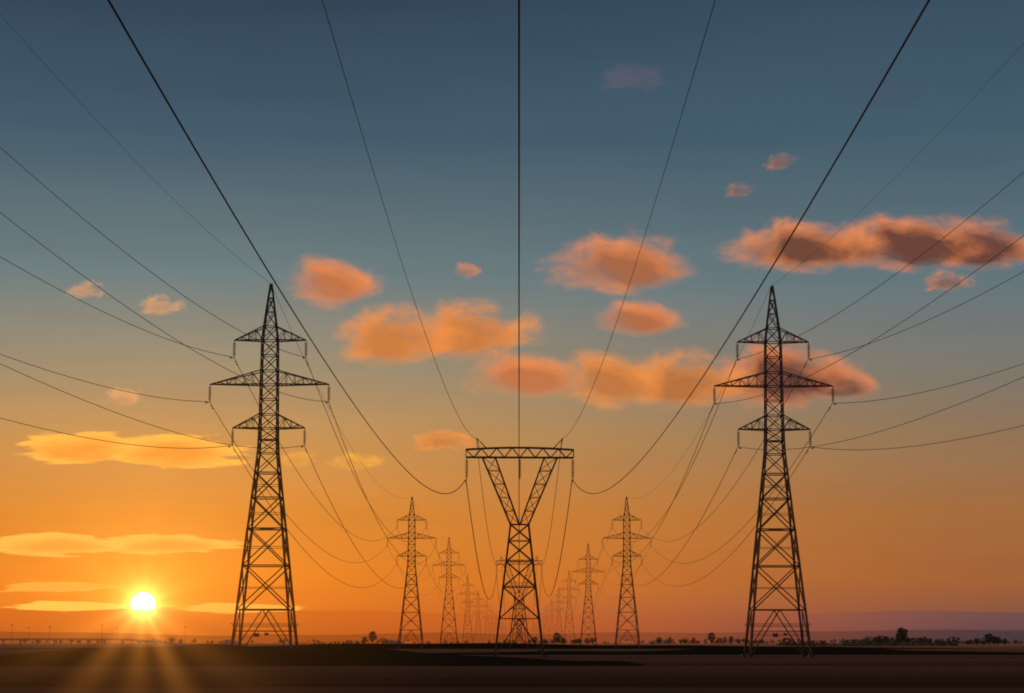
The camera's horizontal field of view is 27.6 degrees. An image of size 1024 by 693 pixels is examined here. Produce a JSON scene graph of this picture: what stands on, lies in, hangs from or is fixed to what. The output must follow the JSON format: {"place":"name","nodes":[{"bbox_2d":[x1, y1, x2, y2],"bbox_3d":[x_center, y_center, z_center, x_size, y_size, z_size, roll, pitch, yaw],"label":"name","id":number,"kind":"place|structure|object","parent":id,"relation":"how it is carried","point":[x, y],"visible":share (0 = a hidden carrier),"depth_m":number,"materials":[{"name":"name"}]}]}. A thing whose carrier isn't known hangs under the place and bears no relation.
{"place":"outdoors","nodes":[
{"label":"outdoors","id":0,"kind":"place"},
{"bbox_2d":[5,582,113,591],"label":"cloud","id":1,"kind":"structure","parent":0,"point":[59,586],"depth_m":7824.00,"materials":[{"name":"orange"}]},
{"bbox_2d":[0,532,133,556],"bbox_3d":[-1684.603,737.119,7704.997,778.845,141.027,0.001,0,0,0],"label":"cloud","id":2,"kind":"structure","parent":0,"point":[52,544],"depth_m":7705.00,"materials":[{"name":"orange"}]},
{"bbox_2d":[7,601,132,610],"bbox_3d":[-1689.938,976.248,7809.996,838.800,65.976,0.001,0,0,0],"label":"cloud","id":3,"kind":"structure","parent":0,"point":[60,605],"depth_m":7810.00,"materials":[{"name":"orange"}]},
{"bbox_2d":[17,431,140,463],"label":"cloud","id":4,"kind":"structure","parent":0,"point":[59,449],"depth_m":7691.00,"materials":[{"name":"orange"}]},
{"bbox_2d":[76,287,92,294],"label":"cloud","id":5,"kind":"structure","parent":0,"point":[81,290],"depth_m":7733.00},
{"bbox_2d":[111,389,137,403],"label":"cloud","id":6,"kind":"structure","parent":0,"point":[123,396],"depth_m":7747.00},
{"bbox_2d":[131,593,154,608],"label":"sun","id":7,"kind":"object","parent":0,"point":[143,601],"visible":0.98,"depth_m":25414.46,"materials":[{"name":"white"}]},
{"bbox_2d":[145,299,175,312],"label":"cloud","id":8,"kind":"structure","parent":0,"point":[158,307],"depth_m":7740.00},
{"bbox_2d":[98,534,243,554],"bbox_3d":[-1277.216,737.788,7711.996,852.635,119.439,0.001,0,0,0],"label":"cloud","id":9,"kind":"structure","parent":0,"point":[145,544],"depth_m":7712.00,"materials":[{"name":"orange"}]},
{"bbox_2d":[107,432,249,467],"bbox_3d":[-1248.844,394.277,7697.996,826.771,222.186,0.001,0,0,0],"label":"cloud","id":10,"kind":"structure","parent":0,"point":[201,455],"depth_m":7698.00,"materials":[{"name":"orange"}]},
{"bbox_2d":[182,603,301,613],"bbox_3d":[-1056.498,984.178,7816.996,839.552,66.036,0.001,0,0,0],"label":"cloud","id":11,"kind":"structure","parent":0,"point":[228,608],"depth_m":7817.00,"materials":[{"name":"orange"}]},
{"bbox_2d":[284,452,309,463],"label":"cloud","id":12,"kind":"structure","parent":0,"point":[302,458],"depth_m":7761.00,"materials":[{"name":"orange"}]},
{"bbox_2d":[0,644,645,665],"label":"field bank","id":13,"kind":"structure","parent":0,"point":[210,655],"depth_m":160.30,"materials":[{"name":"brown soil"}]},
{"bbox_2d":[302,260,373,301],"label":"cloud","id":14,"kind":"structure","parent":0,"point":[331,281],"depth_m":7677.00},
{"bbox_2d":[336,453,378,468],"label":"cloud","id":15,"kind":"structure","parent":0,"point":[359,461],"depth_m":7754.00,"materials":[{"name":"orange"}]},
{"bbox_2d":[349,309,452,360],"bbox_3d":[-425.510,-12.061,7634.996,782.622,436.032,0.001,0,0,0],"label":"cloud","id":16,"kind":"structure","parent":0,"point":[377,335],"depth_m":7635.00,"materials":[{"name":"orange"}]},
{"bbox_2d":[415,431,472,449],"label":"cloud","id":17,"kind":"structure","parent":0,"point":[430,441],"depth_m":7684.00,"materials":[{"name":"orange"}]},
{"bbox_2d":[426,307,533,353],"bbox_3d":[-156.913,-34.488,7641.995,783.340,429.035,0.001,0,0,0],"label":"cloud","id":18,"kind":"structure","parent":0,"point":[470,332],"depth_m":7642.00,"materials":[{"name":"orange"}]},
{"bbox_2d":[2,643,970,648],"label":"field bank","id":19,"kind":"structure","parent":0,"point":[467,646],"depth_m":659.95,"materials":[{"name":"brown soil"}]},
{"bbox_2d":[0,644,1023,692],"bbox_3d":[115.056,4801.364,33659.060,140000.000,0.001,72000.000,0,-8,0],"label":"ground","id":20,"kind":"structure","parent":0,"point":[835,674],"depth_m":105.70,"materials":[{"name":"soil"}]},
{"bbox_2d":[0,638,189,644],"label":"road viaduct","id":21,"kind":"object","parent":20,"relation":"on","point":[77,639],"visible":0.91,"depth_m":2377.45,"materials":[{"name":"concrete"}]},
{"bbox_2d":[218,640,238,644],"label":"farm shed","id":22,"kind":"structure","parent":20,"relation":"on","point":[228,642],"depth_m":3064.49,"materials":[{"name":"concrete"}]},
{"bbox_2d":[208,283,329,648],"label":"lattice tower","id":23,"kind":"structure","parent":20,"relation":"on","point":[282,529],"depth_m":251.09,"materials":[{"name":"metal"}]},
{"bbox_2d":[0,20,452,594],"bbox_3d":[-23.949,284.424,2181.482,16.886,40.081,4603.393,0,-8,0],"label":"conductors","id":24,"kind":"object","parent":23,"relation":"attached to","point":[212,406],"visible":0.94,"depth_m":214.27,"materials":[{"name":"grey metal"}]},
{"bbox_2d":[387,497,436,648],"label":"lattice tower","id":25,"kind":"structure","parent":20,"relation":"on","point":[406,584],"depth_m":618.86,"materials":[{"name":"metal"}]},
{"bbox_2d":[496,556,541,648],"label":"transmission tower","id":26,"kind":"structure","parent":20,"relation":"on","point":[518,596],"depth_m":597.89,"materials":[{"name":"metal"}]},
{"bbox_2d":[465,438,573,656],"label":"transmission tower","id":27,"kind":"structure","parent":20,"relation":"on","point":[531,559],"depth_m":254.60,"materials":[{"name":"metal"}]},
{"bbox_2d":[107,0,929,602],"bbox_3d":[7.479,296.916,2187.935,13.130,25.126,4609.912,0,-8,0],"label":"conductors","id":28,"kind":"object","parent":27,"relation":"attached to","point":[519,252],"visible":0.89,"depth_m":55.74,"materials":[{"name":"grey metal"}]},
{"bbox_2d":[602,497,651,648],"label":"lattice tower","id":29,"kind":"structure","parent":20,"relation":"on","point":[631,575],"depth_m":618.98,"materials":[{"name":"metal"}]},
{"bbox_2d":[713,286,834,656],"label":"lattice tower","id":30,"kind":"structure","parent":20,"relation":"on","point":[794,540],"depth_m":252.76,"materials":[{"name":"metal"}]},
{"bbox_2d":[585,43,1023,596],"bbox_3d":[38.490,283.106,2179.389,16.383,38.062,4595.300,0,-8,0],"label":"conductors","id":31,"kind":"object","parent":30,"relation":"attached to","point":[830,405],"visible":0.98,"depth_m":222.02,"materials":[{"name":"grey metal"}]},
{"bbox_2d":[777,637,792,645],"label":"hedge tree","id":32,"kind":"object","parent":20,"relation":"on","point":[784,639],"visible":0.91,"depth_m":1249.00,"materials":[{"name":"brown plant"}]},
{"bbox_2d":[829,639,838,645],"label":"hedge tree","id":33,"kind":"object","parent":20,"relation":"on","point":[835,644],"visible":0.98,"depth_m":1211.41,"materials":[{"name":"brown plant"}]},
{"bbox_2d":[860,638,873,645],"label":"hedge tree","id":34,"kind":"object","parent":20,"relation":"on","point":[867,642],"visible":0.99,"depth_m":1223.51,"materials":[{"name":"brown plant"}]},
{"bbox_2d":[925,638,937,645],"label":"hedge tree","id":35,"kind":"object","parent":20,"relation":"on","point":[928,640],"visible":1,"depth_m":1212.55,"materials":[{"name":"brown plant"}]},
{"bbox_2d":[935,638,945,645],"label":"hedge tree","id":36,"kind":"object","parent":20,"relation":"on","point":[940,643],"visible":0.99,"depth_m":1220.52,"materials":[{"name":"brown plant"}]},
{"bbox_2d":[946,636,959,645],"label":"hedge tree","id":37,"kind":"object","parent":20,"relation":"on","point":[953,640],"visible":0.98,"depth_m":1217.56,"materials":[{"name":"brown plant"}]},
{"bbox_2d":[0,607,1023,635],"bbox_3d":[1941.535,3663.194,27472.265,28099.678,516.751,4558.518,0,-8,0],"label":"hills","id":38,"kind":"structure","parent":0,"point":[169,620],"depth_m":29484.85,"materials":[{"name":"orange"}]},
{"bbox_2d":[0,630,1023,643],"bbox_3d":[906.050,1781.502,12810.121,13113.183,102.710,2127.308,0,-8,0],"label":"hill ridge","id":39,"kind":"structure","parent":0,"point":[1002,636],"depth_m":13768.47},
{"bbox_2d":[0,0,1023,615],"label":"sky","id":40,"kind":"structure","parent":0,"point":[778,88],"materials":[{"name":"blue"}]},
{"bbox_2d":[488,356,568,393],"bbox_3d":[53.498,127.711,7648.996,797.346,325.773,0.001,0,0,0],"label":"cloud","id":41,"kind":"structure","parent":0,"point":[540,376],"depth_m":7649.00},
{"bbox_2d":[574,355,656,405],"bbox_3d":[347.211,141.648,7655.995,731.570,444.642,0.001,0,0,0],"label":"cloud","id":42,"kind":"structure","parent":0,"point":[616,379],"depth_m":7656.00,"materials":[{"name":"orange"}]},
{"bbox_2d":[568,238,679,292],"bbox_3d":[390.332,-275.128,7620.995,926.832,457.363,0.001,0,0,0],"label":"cloud","id":43,"kind":"structure","parent":0,"point":[609,264],"depth_m":7621.00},
{"bbox_2d":[612,303,675,332],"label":"cloud","id":44,"kind":"structure","parent":0,"point":[639,318],"depth_m":7628.00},
{"bbox_2d":[641,354,743,402],"bbox_3d":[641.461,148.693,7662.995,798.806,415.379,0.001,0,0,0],"label":"cloud","id":45,"kind":"structure","parent":0,"point":[675,382],"depth_m":7663.00,"materials":[{"name":"orange"}]},
{"bbox_2d":[433,647,1023,654],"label":"field bank","id":46,"kind":"structure","parent":0,"point":[815,651],"depth_m":310.66,"materials":[{"name":"brown soil"}]},
{"bbox_2d":[725,346,850,404],"bbox_3d":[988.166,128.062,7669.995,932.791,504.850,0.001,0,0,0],"label":"cloud","id":47,"kind":"structure","parent":0,"point":[836,374],"depth_m":7670.00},
{"bbox_2d":[741,221,878,268],"bbox_3d":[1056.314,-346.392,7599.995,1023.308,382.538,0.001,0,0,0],"label":"cloud","id":48,"kind":"structure","parent":0,"point":[805,242],"depth_m":7600.00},
{"bbox_2d":[824,374,873,395],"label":"cloud","id":49,"kind":"structure","parent":0,"point":[857,385],"depth_m":7768.00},
{"bbox_2d":[854,218,973,267],"bbox_3d":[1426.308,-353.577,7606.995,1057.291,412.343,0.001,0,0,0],"label":"cloud","id":50,"kind":"structure","parent":0,"point":[904,243],"depth_m":7607.00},
{"bbox_2d":[930,277,963,288],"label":"cloud","id":51,"kind":"structure","parent":0,"point":[944,283],"depth_m":7782.00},
{"bbox_2d":[971,639,993,644],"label":"bush","id":52,"kind":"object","parent":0,"point":[982,642],"depth_m":2468.11,"materials":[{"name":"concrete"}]},
{"bbox_2d":[944,222,1023,265],"bbox_3d":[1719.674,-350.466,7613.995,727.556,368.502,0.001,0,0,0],"label":"cloud","id":53,"kind":"structure","parent":0,"point":[985,245],"depth_m":7614.00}
]}

